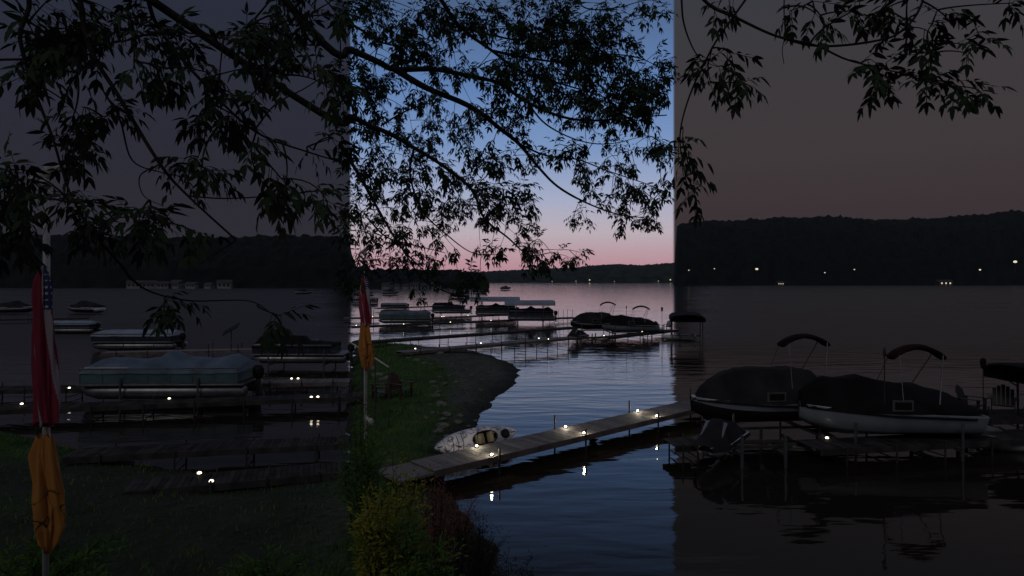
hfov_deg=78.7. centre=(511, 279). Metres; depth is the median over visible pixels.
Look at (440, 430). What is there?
stone
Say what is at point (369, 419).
flagpole
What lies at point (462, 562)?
weed clump
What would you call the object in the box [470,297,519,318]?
boat lift
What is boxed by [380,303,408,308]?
pontoon boat
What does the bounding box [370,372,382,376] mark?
stone
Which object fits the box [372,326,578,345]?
dock
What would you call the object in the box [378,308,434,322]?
pontoon boat
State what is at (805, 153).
sky
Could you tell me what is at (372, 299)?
pontoon boat
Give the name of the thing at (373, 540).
shrub
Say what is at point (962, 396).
adirondack chair
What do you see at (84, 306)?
runabout boat
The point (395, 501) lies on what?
shrub
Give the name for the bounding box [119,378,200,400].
boat lift
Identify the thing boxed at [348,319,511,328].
dock
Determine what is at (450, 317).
dock
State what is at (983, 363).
garden torch
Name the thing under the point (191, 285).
cottage
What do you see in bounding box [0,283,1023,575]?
lake water
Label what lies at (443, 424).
stone
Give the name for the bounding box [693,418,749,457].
jet ski
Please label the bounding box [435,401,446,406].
stone
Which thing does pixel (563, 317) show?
dock
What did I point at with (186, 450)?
dock
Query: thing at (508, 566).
weed clump
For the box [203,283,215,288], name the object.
cottage
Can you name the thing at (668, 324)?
adirondack chair
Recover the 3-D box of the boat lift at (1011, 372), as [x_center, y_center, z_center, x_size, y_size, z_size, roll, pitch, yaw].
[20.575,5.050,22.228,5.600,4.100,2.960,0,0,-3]
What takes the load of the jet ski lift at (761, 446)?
in the lake water
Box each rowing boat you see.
[661,334,695,339]
[982,434,1023,451]
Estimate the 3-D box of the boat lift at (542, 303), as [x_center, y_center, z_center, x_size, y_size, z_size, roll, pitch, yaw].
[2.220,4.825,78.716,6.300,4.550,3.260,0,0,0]
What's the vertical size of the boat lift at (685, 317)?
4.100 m
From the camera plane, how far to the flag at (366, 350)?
13.91 m
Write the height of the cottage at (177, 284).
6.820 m
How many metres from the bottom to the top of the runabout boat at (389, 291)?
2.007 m
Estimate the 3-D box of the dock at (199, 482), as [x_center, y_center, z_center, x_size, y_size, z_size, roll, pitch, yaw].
[-6.922,6.000,15.957,5.079,2.200,1.156,0,0,-18]
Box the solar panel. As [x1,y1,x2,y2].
[222,322,239,349]
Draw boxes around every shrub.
[0,528,125,575]
[333,392,386,530]
[334,436,402,547]
[344,481,424,575]
[352,449,433,568]
[354,497,467,575]
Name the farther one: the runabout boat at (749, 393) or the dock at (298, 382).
the dock at (298, 382)
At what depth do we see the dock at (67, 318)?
81.12 m
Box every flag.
[28,433,65,554]
[31,266,60,427]
[358,322,374,370]
[359,275,371,325]
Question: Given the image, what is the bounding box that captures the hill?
[479,263,674,282]
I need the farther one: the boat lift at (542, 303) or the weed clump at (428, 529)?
the boat lift at (542, 303)
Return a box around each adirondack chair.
[370,379,392,400]
[386,372,413,399]
[664,320,670,329]
[955,384,988,415]
[987,384,1019,417]
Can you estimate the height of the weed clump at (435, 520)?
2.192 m
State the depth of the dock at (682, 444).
19.09 m
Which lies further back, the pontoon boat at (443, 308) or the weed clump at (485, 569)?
the pontoon boat at (443, 308)
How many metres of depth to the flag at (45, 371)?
4.84 m
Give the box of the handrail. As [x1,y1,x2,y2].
[350,342,388,427]
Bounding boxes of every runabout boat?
[0,300,31,312]
[68,300,107,312]
[295,289,311,293]
[382,289,397,293]
[450,291,469,296]
[571,301,615,328]
[602,305,663,331]
[690,333,830,421]
[798,344,1002,434]
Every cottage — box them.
[126,280,140,288]
[141,280,155,288]
[155,281,168,288]
[169,280,185,288]
[185,282,198,288]
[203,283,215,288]
[216,280,232,288]
[381,283,392,288]
[775,281,784,284]
[935,280,952,284]
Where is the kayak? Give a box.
[434,425,516,452]
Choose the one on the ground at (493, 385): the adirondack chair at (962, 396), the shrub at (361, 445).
the shrub at (361, 445)
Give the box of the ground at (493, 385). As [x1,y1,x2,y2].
[0,340,520,575]
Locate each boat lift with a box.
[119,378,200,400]
[267,351,335,370]
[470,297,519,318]
[504,300,554,323]
[578,325,609,334]
[669,312,705,342]
[697,414,820,438]
[810,422,964,461]
[984,363,1023,425]
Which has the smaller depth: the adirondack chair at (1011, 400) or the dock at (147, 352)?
the adirondack chair at (1011, 400)
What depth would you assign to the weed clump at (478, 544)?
11.01 m
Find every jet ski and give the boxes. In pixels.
[567,328,588,340]
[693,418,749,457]
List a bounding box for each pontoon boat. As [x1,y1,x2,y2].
[54,320,101,332]
[76,350,264,398]
[89,329,187,349]
[250,335,354,363]
[353,297,377,302]
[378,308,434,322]
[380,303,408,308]
[432,302,472,313]
[475,303,518,315]
[508,306,557,321]
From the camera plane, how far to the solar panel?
44.51 m
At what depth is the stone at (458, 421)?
23.32 m
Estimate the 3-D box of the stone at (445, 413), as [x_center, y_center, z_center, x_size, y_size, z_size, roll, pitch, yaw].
[-2.560,5.170,24.075,0.413,0.160,0.510,0,0,-23]
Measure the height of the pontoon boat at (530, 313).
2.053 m
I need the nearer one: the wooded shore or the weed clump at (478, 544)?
the weed clump at (478, 544)
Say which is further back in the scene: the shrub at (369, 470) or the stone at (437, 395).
the stone at (437, 395)
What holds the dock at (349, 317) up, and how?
in the lake water
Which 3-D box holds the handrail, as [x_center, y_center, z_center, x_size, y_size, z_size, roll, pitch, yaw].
[-5.279,3.958,23.000,0.053,3.169,2.782,0,0,-43]
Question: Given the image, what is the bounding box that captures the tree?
[0,0,1023,360]
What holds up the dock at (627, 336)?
in the lake water
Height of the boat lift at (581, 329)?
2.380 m
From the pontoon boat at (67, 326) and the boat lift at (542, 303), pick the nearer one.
the pontoon boat at (67, 326)
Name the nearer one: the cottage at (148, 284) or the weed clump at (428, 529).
the weed clump at (428, 529)
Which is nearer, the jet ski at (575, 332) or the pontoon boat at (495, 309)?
the jet ski at (575, 332)
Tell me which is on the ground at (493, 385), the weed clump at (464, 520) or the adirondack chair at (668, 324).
the weed clump at (464, 520)
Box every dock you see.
[0,315,88,321]
[0,382,82,400]
[0,389,361,419]
[61,433,350,469]
[100,342,251,358]
[122,459,344,494]
[263,375,351,393]
[344,310,378,321]
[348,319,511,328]
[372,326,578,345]
[374,304,431,310]
[378,388,695,482]
[395,335,577,355]
[434,315,498,320]
[554,309,573,321]
[596,328,678,342]
[663,434,698,462]
[796,426,1023,465]
[987,406,1023,428]
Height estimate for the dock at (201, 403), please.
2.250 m
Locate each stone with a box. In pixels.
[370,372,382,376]
[431,393,440,397]
[433,427,443,433]
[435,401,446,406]
[436,422,449,427]
[441,411,450,415]
[454,420,462,423]
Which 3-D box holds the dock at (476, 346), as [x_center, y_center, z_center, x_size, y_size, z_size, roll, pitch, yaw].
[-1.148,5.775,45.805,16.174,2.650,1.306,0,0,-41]
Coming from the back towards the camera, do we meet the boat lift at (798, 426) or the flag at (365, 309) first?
the boat lift at (798, 426)
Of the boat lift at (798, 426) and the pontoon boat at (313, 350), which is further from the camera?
the pontoon boat at (313, 350)
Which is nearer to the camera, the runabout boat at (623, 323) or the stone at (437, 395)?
the stone at (437, 395)
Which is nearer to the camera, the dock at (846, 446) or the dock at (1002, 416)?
the dock at (846, 446)
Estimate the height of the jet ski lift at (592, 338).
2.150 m
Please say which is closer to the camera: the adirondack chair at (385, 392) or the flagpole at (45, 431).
the flagpole at (45, 431)
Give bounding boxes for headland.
[674,209,1023,284]
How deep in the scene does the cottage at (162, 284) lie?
393.29 m
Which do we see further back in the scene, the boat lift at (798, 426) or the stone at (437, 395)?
the stone at (437, 395)
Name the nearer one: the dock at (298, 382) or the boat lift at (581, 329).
the dock at (298, 382)
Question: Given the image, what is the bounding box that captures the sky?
[0,0,1023,271]
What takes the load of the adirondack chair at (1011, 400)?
on the dock at (1002, 416)
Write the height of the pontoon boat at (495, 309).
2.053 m
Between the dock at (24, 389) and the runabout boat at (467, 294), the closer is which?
the dock at (24, 389)
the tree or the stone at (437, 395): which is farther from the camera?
the stone at (437, 395)
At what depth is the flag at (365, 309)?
13.93 m
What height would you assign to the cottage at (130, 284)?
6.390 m
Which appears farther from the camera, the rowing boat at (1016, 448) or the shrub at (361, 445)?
the rowing boat at (1016, 448)
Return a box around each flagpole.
[25,165,70,575]
[358,246,373,442]
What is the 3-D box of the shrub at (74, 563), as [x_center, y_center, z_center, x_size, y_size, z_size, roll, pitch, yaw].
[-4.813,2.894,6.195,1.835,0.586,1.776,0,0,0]
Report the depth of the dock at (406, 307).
114.82 m
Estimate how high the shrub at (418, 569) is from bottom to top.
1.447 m
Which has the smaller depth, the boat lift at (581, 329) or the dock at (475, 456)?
the dock at (475, 456)
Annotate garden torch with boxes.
[980,358,986,397]
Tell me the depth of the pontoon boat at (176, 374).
27.58 m
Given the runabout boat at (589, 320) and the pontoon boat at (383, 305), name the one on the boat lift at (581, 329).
the runabout boat at (589, 320)
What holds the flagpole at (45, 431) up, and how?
on the ground at (493, 385)
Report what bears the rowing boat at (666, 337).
on the lake water
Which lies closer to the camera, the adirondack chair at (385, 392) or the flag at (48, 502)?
the flag at (48, 502)
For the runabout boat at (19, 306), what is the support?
on the lake water
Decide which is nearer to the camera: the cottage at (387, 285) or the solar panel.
the solar panel
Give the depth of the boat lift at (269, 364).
37.95 m
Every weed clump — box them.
[395,487,439,567]
[419,463,467,575]
[424,508,500,575]
[428,490,482,547]
[452,520,523,575]
[454,507,510,575]
[500,546,544,575]
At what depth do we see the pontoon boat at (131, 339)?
48.19 m
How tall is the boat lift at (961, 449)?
2.660 m
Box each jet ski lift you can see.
[577,333,599,343]
[732,429,792,468]
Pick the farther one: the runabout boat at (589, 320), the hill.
the hill
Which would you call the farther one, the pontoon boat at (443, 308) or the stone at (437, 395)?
the pontoon boat at (443, 308)
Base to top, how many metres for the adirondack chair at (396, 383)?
1.078 m
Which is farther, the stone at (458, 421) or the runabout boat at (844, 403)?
the stone at (458, 421)
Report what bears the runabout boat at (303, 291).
on the lake water
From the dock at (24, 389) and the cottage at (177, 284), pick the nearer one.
the dock at (24, 389)
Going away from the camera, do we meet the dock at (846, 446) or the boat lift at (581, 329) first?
the dock at (846, 446)
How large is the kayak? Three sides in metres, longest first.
3.153 x 0.754 x 0.407 m
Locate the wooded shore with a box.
[0,232,489,287]

